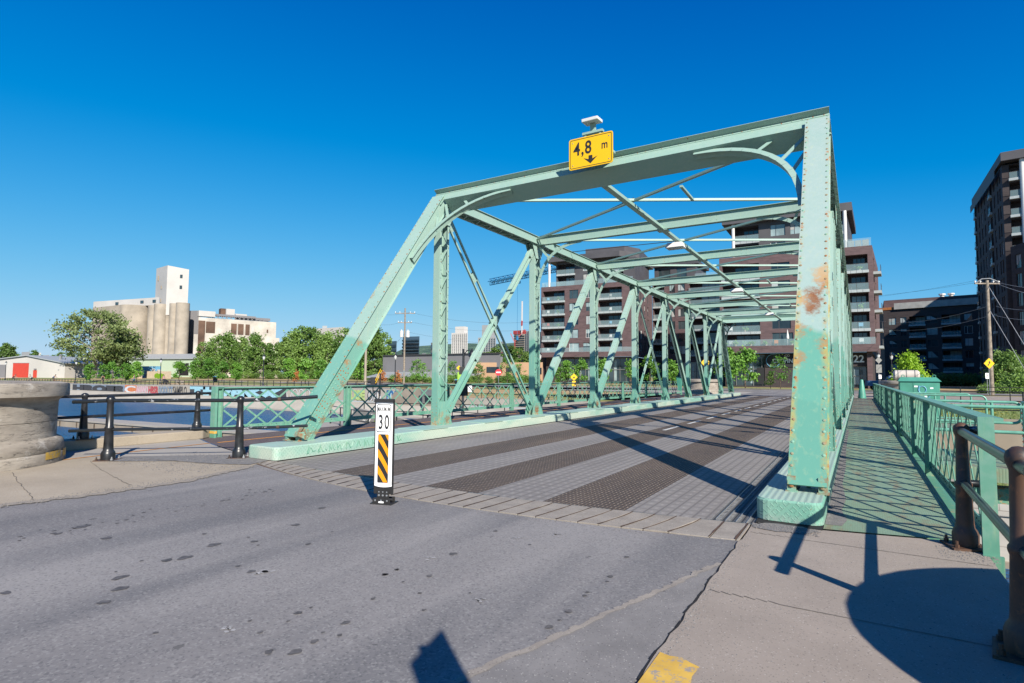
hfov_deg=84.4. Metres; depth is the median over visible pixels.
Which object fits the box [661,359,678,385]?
young tree
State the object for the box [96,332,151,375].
old tree
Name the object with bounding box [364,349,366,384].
utility pole
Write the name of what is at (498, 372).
no entry sign
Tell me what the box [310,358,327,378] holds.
young tree
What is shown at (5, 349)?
belt tree
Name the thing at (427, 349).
hill
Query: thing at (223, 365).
young tree
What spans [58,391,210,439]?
pipe railing
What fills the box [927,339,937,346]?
window
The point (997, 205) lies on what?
apartment tower
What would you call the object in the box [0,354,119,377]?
boat shed
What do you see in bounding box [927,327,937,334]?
window
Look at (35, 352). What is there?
belt tree
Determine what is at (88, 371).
young tree
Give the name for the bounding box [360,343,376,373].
belt tree
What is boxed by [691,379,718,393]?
masonry pier
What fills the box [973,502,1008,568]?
ashlar wall
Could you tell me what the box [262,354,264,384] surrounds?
park lamp
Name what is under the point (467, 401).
canal wall
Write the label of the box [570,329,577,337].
window
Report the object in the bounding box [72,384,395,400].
wall graffiti
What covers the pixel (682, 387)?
pavement
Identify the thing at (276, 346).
belt tree
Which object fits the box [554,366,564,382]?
young tree
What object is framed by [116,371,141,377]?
shipping container
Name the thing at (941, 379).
bush
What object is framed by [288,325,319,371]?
belt tree
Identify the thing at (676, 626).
kerb crack
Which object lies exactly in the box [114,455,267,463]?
gravel edge
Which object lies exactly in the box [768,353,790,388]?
sapling
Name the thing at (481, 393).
rail fence
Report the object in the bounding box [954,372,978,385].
bush
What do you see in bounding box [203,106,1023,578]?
truss bridge
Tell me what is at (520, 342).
high-rise building
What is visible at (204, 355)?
belt tree
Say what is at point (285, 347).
belt tree
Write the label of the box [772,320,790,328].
window
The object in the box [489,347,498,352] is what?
belt tree
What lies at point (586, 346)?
window
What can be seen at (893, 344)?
window
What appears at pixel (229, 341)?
belt tree
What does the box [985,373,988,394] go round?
parking sign
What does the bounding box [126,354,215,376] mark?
warehouse
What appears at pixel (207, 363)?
young tree
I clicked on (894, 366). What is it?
window
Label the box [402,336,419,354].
office building
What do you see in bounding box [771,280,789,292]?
window
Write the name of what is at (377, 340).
belt tree
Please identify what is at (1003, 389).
bush
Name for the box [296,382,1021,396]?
road
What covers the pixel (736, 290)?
bridge lamp
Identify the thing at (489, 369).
window
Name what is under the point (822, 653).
sidewalk
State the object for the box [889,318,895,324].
window
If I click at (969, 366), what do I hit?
window
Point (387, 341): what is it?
belt tree
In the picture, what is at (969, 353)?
window
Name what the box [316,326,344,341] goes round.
white block
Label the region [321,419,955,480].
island
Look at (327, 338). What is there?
belt tree
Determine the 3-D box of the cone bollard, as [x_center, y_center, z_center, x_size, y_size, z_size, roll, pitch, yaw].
[26.581,3.606,42.912,0.600,1.440,0.600,-2,-4,31]
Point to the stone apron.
(724, 530)
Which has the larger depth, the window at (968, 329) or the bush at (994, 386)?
the window at (968, 329)
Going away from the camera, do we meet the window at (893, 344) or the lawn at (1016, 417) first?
the lawn at (1016, 417)
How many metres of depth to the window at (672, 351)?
137.30 m
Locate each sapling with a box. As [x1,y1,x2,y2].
[409,358,425,380]
[416,363,429,383]
[447,360,458,383]
[472,361,485,383]
[499,358,513,382]
[513,362,525,381]
[764,371,775,388]
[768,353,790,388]
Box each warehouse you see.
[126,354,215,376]
[367,352,502,381]
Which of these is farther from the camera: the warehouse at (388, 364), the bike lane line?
the warehouse at (388, 364)
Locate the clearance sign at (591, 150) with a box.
[569,131,614,170]
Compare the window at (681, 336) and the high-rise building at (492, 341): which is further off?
the high-rise building at (492, 341)
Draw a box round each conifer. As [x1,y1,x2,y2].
[292,371,298,381]
[378,370,388,382]
[392,370,402,382]
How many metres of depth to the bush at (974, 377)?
118.64 m
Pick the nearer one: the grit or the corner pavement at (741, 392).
the grit
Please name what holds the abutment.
on the lawn at (477, 391)
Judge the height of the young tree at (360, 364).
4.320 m
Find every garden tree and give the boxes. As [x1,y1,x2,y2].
[979,346,1023,385]
[1002,354,1023,373]
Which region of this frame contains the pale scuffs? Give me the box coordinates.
[221,533,555,632]
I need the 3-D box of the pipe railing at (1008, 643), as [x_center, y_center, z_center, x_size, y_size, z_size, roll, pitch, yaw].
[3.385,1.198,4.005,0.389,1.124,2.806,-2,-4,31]
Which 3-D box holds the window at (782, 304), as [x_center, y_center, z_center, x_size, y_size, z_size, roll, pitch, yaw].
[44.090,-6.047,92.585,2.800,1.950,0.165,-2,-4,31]
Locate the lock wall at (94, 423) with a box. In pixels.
[57,416,275,437]
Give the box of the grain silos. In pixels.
[90,265,198,353]
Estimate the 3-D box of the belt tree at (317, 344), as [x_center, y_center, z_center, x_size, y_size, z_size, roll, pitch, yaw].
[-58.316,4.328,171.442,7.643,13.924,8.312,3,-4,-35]
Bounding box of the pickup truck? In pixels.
[865,376,890,389]
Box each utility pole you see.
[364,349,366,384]
[395,308,414,384]
[974,278,999,394]
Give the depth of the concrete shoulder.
64.29 m
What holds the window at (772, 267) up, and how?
in the apartment block at (868, 274)
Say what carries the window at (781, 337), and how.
in the apartment block at (868, 274)
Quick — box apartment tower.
[970,149,1023,384]
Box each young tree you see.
[82,364,97,382]
[97,363,110,379]
[105,360,121,382]
[117,362,132,380]
[129,361,143,381]
[171,360,186,379]
[187,359,202,381]
[201,358,218,379]
[214,361,228,378]
[228,362,242,379]
[281,357,298,382]
[297,356,313,383]
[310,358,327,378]
[352,361,367,384]
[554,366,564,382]
[559,359,573,384]
[571,359,588,385]
[598,358,611,379]
[624,358,640,385]
[641,354,660,385]
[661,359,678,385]
[713,347,740,386]
[730,345,761,387]
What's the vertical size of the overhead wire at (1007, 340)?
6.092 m
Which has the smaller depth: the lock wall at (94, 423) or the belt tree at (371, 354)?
the lock wall at (94, 423)
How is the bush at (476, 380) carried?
on the lawn at (477, 391)
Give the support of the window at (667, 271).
in the apartment block at (678, 316)
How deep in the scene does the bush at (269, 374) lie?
152.31 m
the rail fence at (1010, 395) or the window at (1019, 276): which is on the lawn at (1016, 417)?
the rail fence at (1010, 395)
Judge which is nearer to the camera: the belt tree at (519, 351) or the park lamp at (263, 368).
the park lamp at (263, 368)
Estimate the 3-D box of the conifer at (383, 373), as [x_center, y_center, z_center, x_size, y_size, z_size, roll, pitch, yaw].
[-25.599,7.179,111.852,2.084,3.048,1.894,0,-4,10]
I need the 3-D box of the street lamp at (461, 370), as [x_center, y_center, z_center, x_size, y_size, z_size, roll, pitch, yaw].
[-3.014,2.830,37.581,1.145,4.720,0.480,0,-4,10]
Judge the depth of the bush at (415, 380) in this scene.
115.16 m
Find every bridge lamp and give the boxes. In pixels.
[665,241,685,250]
[730,288,743,292]
[765,312,773,315]
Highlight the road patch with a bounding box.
[460,565,718,682]
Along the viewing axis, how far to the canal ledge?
76.44 m
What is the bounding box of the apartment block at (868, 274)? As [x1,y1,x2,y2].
[719,202,883,388]
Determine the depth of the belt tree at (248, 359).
166.01 m
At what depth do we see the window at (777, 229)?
95.26 m
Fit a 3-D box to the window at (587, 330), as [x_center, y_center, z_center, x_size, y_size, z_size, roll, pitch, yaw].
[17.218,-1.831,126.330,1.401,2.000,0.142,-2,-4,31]
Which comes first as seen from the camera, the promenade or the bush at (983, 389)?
the bush at (983, 389)
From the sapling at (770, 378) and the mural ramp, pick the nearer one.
the mural ramp
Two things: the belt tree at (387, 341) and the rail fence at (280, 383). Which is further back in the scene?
the belt tree at (387, 341)
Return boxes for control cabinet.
[897,375,941,418]
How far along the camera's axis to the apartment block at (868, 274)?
92.70 m
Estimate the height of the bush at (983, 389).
1.500 m
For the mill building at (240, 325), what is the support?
on the lawn at (477, 391)
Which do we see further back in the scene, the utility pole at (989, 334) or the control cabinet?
the utility pole at (989, 334)
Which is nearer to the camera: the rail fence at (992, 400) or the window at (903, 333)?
the rail fence at (992, 400)
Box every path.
[66,439,246,457]
[950,403,1017,405]
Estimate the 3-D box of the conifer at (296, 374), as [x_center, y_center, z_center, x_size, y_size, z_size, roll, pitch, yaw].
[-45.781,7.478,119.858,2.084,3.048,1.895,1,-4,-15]
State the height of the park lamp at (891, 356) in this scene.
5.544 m
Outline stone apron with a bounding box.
[258,460,750,540]
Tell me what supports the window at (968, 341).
in the apartment block at (951, 349)
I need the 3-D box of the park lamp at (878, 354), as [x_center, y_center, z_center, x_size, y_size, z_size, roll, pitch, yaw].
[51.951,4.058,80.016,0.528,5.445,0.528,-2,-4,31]
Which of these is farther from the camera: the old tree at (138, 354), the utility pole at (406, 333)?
the old tree at (138, 354)
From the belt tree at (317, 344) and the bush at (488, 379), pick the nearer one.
the bush at (488, 379)
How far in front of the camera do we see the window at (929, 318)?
152.45 m
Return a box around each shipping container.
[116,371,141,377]
[147,371,170,378]
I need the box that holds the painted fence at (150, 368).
[120,366,159,377]
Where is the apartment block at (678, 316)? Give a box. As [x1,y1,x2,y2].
[652,261,719,382]
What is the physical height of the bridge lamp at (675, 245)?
0.180 m
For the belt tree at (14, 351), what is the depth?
172.20 m
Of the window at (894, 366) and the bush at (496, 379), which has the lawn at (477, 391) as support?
the bush at (496, 379)
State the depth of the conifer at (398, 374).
111.81 m
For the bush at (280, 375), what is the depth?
155.99 m
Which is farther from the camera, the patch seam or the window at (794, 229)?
the window at (794, 229)
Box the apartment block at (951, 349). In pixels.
[872,293,980,380]
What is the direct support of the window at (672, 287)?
in the apartment block at (678, 316)
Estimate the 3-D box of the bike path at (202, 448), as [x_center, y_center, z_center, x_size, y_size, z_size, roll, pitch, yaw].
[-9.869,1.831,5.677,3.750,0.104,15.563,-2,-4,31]
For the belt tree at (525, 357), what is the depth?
229.40 m
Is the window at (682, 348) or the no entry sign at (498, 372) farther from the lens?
the window at (682, 348)
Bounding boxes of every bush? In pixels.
[196,369,207,378]
[242,371,254,378]
[251,372,260,378]
[260,370,278,378]
[276,372,286,378]
[307,369,319,378]
[387,374,402,382]
[401,375,410,382]
[407,373,421,382]
[447,375,456,382]
[470,376,482,382]
[484,376,493,382]
[494,375,501,382]
[501,375,514,382]
[518,374,528,382]
[929,372,952,385]
[936,372,959,385]
[940,372,961,385]
[950,372,968,386]
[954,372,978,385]
[958,372,981,386]
[959,372,979,386]
[972,374,981,385]
[975,385,996,393]
[978,381,1002,393]
[994,383,1013,393]
[999,369,1023,393]
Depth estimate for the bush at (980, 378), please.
119.24 m
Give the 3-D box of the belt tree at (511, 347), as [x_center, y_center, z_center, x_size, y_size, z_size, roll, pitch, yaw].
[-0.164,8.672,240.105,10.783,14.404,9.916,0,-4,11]
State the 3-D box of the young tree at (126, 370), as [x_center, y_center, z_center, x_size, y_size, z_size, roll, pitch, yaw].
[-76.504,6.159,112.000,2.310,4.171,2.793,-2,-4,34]
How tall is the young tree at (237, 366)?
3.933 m
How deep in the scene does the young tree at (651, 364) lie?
101.90 m
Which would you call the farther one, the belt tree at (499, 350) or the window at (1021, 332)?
the belt tree at (499, 350)
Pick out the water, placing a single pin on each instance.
(66, 407)
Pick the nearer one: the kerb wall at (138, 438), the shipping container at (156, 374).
the kerb wall at (138, 438)
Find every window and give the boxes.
[487,367,501,372]
[569,290,577,298]
[569,303,575,311]
[569,343,578,350]
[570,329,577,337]
[583,343,589,350]
[586,302,589,310]
[586,315,589,323]
[586,329,589,337]
[658,269,669,278]
[669,285,674,292]
[670,346,674,353]
[676,267,686,276]
[678,284,684,291]
[678,309,684,316]
[678,321,684,328]
[678,333,684,341]
[679,346,684,353]
[770,223,784,236]
[771,262,789,268]
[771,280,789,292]
[772,304,790,307]
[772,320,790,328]
[772,332,792,345]
[790,223,799,233]
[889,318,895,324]
[889,329,896,336]
[889,341,896,347]
[890,352,896,358]
[890,363,897,370]
[900,317,906,324]
[900,329,906,335]
[901,340,906,347]
[926,315,936,322]
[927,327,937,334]
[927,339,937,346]
[928,351,938,358]
[928,363,938,370]
[964,313,971,320]
[964,326,972,333]
[965,338,972,345]
[965,350,973,357]
[966,363,974,370]
[1016,254,1020,268]
[1017,273,1021,286]
[1018,292,1022,305]
[1019,311,1023,325]
[1019,331,1023,344]
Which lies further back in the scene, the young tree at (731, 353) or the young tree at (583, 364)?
the young tree at (583, 364)
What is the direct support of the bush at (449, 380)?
on the lawn at (477, 391)
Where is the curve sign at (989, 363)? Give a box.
[984,358,994,394]
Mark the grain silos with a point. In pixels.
(165, 320)
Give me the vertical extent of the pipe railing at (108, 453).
1.132 m
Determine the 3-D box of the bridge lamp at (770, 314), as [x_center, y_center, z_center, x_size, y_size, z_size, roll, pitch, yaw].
[16.914,-1.799,37.095,0.560,0.180,0.400,-2,-4,31]
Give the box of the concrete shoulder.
[392,389,461,406]
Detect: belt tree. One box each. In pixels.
[0,342,14,357]
[1,346,20,357]
[29,349,40,354]
[193,342,216,369]
[205,334,229,374]
[211,330,241,373]
[223,339,244,372]
[229,336,250,376]
[239,331,268,373]
[242,356,260,375]
[250,341,274,378]
[260,343,277,375]
[271,341,282,377]
[273,336,296,375]
[278,327,310,371]
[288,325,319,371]
[300,327,321,370]
[310,333,324,372]
[313,329,335,368]
[327,337,340,363]
[332,327,353,371]
[360,325,389,374]
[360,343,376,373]
[369,331,394,372]
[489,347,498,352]
[493,344,511,361]
[503,345,518,361]
[510,347,526,361]
[522,352,528,361]
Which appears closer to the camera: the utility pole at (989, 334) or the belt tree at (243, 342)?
the utility pole at (989, 334)
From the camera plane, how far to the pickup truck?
73.97 m
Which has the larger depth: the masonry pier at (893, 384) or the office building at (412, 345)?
the office building at (412, 345)
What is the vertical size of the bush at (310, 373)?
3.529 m
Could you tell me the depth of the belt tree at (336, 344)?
162.04 m
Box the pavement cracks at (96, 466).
[12,458,206,497]
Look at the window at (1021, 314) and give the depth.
89.45 m
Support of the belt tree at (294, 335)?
on the lawn at (477, 391)
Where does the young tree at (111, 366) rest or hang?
on the lawn at (477, 391)
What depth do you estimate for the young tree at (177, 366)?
109.72 m
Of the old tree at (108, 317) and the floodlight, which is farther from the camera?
the old tree at (108, 317)
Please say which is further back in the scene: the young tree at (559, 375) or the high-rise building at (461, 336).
the high-rise building at (461, 336)
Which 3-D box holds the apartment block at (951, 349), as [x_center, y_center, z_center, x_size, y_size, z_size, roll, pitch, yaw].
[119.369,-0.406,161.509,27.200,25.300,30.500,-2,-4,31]
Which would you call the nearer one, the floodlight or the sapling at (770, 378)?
the floodlight
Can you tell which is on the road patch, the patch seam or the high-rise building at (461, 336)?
the patch seam
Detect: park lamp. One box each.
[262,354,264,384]
[394,353,396,387]
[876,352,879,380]
[889,353,892,375]
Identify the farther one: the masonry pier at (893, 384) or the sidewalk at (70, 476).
the masonry pier at (893, 384)
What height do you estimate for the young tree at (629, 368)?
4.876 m
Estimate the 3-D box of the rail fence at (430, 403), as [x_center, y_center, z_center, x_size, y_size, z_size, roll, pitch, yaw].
[-2.277,4.546,35.697,15.476,1.074,1.749,-1,-4,19]
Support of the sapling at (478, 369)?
on the lawn at (477, 391)
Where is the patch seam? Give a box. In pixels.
[447,562,720,682]
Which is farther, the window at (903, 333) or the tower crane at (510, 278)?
the tower crane at (510, 278)
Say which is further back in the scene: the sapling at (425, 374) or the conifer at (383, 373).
the conifer at (383, 373)
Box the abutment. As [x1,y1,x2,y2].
[669,394,890,412]
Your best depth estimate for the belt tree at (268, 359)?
161.05 m
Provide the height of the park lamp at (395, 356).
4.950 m
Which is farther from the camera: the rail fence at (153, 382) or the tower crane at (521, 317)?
the tower crane at (521, 317)
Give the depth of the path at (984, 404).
37.23 m
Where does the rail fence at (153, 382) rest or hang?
on the promenade
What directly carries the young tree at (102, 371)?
on the lawn at (477, 391)
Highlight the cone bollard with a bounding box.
[858,379,865,397]
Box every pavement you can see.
[361,382,976,392]
[553,389,750,394]
[854,394,1021,400]
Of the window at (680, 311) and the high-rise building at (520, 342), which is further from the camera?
the high-rise building at (520, 342)
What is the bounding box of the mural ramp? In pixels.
[353,407,406,422]
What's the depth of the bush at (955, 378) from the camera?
118.53 m
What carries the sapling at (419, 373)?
on the lawn at (477, 391)
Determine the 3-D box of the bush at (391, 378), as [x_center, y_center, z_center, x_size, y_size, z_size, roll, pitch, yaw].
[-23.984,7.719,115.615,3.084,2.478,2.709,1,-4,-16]
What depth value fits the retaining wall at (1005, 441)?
22.73 m
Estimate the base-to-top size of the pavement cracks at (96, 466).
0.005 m
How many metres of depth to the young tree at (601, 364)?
99.60 m
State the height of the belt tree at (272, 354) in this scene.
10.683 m
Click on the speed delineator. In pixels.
(383, 480)
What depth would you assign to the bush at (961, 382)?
118.61 m
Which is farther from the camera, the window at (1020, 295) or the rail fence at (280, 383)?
the window at (1020, 295)
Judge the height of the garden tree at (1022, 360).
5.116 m
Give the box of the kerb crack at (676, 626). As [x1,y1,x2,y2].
[636,534,745,682]
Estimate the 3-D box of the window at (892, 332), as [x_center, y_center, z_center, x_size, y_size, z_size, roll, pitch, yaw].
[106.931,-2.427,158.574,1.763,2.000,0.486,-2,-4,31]
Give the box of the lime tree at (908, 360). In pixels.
[886,349,930,380]
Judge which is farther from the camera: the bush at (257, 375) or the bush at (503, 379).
the bush at (257, 375)
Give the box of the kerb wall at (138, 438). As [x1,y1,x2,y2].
[64,430,209,450]
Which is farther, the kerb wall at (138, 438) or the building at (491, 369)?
the building at (491, 369)
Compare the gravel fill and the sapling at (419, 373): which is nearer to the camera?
the gravel fill
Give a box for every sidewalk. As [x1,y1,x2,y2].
[0,457,257,503]
[642,523,1023,682]
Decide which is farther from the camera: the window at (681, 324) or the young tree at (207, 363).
the window at (681, 324)
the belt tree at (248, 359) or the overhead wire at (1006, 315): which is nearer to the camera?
the overhead wire at (1006, 315)
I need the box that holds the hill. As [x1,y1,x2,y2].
[363,343,652,376]
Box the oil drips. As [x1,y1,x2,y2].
[0,489,665,654]
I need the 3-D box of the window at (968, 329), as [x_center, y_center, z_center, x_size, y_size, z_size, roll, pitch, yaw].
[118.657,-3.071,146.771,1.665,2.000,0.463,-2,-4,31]
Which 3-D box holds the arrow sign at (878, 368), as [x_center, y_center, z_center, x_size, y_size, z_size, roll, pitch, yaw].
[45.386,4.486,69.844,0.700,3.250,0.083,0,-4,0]
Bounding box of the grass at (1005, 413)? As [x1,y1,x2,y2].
[941,403,1019,485]
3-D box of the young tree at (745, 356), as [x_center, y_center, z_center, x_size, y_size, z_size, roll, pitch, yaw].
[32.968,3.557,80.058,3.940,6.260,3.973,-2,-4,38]
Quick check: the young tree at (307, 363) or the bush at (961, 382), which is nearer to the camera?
the young tree at (307, 363)
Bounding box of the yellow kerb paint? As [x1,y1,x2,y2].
[638,652,698,682]
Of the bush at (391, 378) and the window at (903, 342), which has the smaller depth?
the bush at (391, 378)
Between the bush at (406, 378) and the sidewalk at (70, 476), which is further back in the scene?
the bush at (406, 378)
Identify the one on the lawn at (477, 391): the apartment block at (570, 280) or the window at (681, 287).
the apartment block at (570, 280)
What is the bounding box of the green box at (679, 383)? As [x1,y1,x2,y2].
[676,377,681,390]
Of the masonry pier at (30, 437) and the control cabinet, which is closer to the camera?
the masonry pier at (30, 437)
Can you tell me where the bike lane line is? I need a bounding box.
[63,443,207,459]
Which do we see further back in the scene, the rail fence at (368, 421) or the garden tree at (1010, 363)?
the garden tree at (1010, 363)
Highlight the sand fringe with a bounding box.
[0,465,252,506]
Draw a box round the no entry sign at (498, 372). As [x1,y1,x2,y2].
[495,369,501,396]
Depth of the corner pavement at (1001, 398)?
44.92 m
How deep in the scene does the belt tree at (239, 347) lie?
174.19 m
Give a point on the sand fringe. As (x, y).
(138, 487)
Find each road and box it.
[0,464,736,682]
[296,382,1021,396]
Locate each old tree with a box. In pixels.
[44,307,142,377]
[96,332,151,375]
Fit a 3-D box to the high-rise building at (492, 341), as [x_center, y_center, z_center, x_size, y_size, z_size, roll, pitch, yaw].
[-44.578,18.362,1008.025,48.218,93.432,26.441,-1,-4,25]
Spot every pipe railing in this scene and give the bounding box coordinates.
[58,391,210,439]
[68,395,317,461]
[940,422,1023,665]
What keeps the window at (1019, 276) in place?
in the apartment block at (1017, 261)
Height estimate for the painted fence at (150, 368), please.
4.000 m
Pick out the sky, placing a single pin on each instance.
(281, 154)
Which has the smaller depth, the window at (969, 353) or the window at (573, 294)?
the window at (573, 294)
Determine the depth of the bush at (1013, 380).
60.41 m
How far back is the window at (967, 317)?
146.93 m
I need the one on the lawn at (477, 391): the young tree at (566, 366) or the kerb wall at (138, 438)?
the young tree at (566, 366)
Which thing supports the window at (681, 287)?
in the apartment block at (678, 316)
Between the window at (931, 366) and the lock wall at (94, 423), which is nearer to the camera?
the lock wall at (94, 423)
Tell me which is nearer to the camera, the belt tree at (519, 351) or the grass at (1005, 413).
the grass at (1005, 413)
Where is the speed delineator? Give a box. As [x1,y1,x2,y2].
[370,399,397,504]
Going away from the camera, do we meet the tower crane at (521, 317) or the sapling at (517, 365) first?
the sapling at (517, 365)
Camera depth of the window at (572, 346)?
127.79 m
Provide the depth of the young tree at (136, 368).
111.61 m
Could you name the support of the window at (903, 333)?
in the apartment block at (951, 349)
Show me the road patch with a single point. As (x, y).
(622, 645)
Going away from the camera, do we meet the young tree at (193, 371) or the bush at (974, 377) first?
the young tree at (193, 371)
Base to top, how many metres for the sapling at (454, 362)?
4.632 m
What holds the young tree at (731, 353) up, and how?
on the lawn at (477, 391)
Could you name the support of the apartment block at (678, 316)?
on the lawn at (477, 391)
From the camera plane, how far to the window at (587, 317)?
126.60 m
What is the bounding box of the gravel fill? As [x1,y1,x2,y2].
[751,523,815,533]
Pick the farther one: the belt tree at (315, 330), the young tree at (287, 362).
the belt tree at (315, 330)
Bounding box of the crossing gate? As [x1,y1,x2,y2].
[367,369,381,395]
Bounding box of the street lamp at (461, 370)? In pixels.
[457,349,472,414]
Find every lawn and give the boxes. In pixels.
[1,376,1021,402]
[942,403,1019,418]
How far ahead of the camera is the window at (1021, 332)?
89.47 m
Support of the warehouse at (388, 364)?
on the lawn at (477, 391)
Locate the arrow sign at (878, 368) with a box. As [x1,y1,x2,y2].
[876,365,881,372]
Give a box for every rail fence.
[0,378,223,384]
[224,380,412,388]
[329,406,430,425]
[364,403,525,414]
[413,387,644,400]
[940,386,1023,400]
[940,390,1023,410]
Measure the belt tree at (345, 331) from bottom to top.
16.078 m
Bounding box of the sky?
[0,0,1023,408]
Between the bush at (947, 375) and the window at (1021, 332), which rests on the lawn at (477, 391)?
the bush at (947, 375)
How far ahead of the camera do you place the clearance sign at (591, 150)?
12.17 m
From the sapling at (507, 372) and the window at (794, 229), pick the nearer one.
the window at (794, 229)
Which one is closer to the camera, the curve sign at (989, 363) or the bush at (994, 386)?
the curve sign at (989, 363)
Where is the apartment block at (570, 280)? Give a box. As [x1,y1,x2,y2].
[540,246,652,383]
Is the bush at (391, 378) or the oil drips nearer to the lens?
the oil drips
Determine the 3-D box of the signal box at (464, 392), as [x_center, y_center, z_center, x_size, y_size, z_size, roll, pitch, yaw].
[-1.867,1.746,21.358,0.350,0.610,0.200,-2,-4,31]
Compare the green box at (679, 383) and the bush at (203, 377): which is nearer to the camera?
the green box at (679, 383)
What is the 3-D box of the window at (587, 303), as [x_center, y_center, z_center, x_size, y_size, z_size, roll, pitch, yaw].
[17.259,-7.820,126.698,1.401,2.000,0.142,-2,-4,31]
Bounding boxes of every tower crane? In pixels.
[488,265,555,339]
[521,301,522,334]
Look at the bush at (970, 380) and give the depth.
118.62 m
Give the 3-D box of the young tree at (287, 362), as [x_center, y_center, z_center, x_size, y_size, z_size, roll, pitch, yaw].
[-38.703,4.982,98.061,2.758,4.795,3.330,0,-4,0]
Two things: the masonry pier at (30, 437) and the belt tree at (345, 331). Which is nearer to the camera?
the masonry pier at (30, 437)
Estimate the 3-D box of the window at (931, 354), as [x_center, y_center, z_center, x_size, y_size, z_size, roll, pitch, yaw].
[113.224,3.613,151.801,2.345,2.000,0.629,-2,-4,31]
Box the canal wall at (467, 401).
[70,383,587,407]
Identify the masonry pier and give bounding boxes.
[0,380,69,471]
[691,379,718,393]
[880,381,898,397]
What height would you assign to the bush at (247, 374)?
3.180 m
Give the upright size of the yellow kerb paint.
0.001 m
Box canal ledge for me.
[70,390,523,418]
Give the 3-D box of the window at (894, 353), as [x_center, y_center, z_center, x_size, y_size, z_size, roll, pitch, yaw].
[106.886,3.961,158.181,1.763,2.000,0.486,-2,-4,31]
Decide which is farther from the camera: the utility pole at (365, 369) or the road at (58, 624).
the utility pole at (365, 369)
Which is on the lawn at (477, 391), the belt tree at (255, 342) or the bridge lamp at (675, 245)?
the belt tree at (255, 342)
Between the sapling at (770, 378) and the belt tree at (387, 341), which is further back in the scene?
the belt tree at (387, 341)
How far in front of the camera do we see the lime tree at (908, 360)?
69.55 m
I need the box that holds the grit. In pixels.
[0,451,1004,681]
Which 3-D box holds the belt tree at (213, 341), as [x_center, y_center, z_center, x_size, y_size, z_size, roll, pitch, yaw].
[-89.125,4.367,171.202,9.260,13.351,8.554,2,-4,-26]
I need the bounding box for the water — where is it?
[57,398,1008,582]
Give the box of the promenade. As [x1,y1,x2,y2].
[78,378,454,388]
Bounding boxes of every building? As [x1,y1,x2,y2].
[193,308,278,376]
[474,362,542,382]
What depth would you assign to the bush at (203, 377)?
152.42 m
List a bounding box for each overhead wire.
[989,287,1023,343]
[990,311,1023,367]
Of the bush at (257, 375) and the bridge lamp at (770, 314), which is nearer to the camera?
the bridge lamp at (770, 314)
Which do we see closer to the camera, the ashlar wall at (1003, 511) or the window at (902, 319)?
the ashlar wall at (1003, 511)
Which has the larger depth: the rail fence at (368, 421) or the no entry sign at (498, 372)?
the no entry sign at (498, 372)
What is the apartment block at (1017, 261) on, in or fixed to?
on the lawn at (477, 391)
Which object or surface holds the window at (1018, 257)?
in the apartment block at (1017, 261)
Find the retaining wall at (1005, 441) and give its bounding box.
[936,418,1022,450]
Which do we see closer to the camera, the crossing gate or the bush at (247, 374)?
the crossing gate
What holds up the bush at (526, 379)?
on the lawn at (477, 391)
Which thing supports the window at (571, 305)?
in the apartment block at (570, 280)
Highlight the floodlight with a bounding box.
[582,116,603,136]
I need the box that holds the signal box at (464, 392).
[460,383,467,395]
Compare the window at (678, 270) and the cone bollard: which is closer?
the cone bollard
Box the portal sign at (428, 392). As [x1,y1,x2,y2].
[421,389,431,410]
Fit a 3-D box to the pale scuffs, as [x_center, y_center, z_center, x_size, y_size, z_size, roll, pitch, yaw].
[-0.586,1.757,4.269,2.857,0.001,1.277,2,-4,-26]

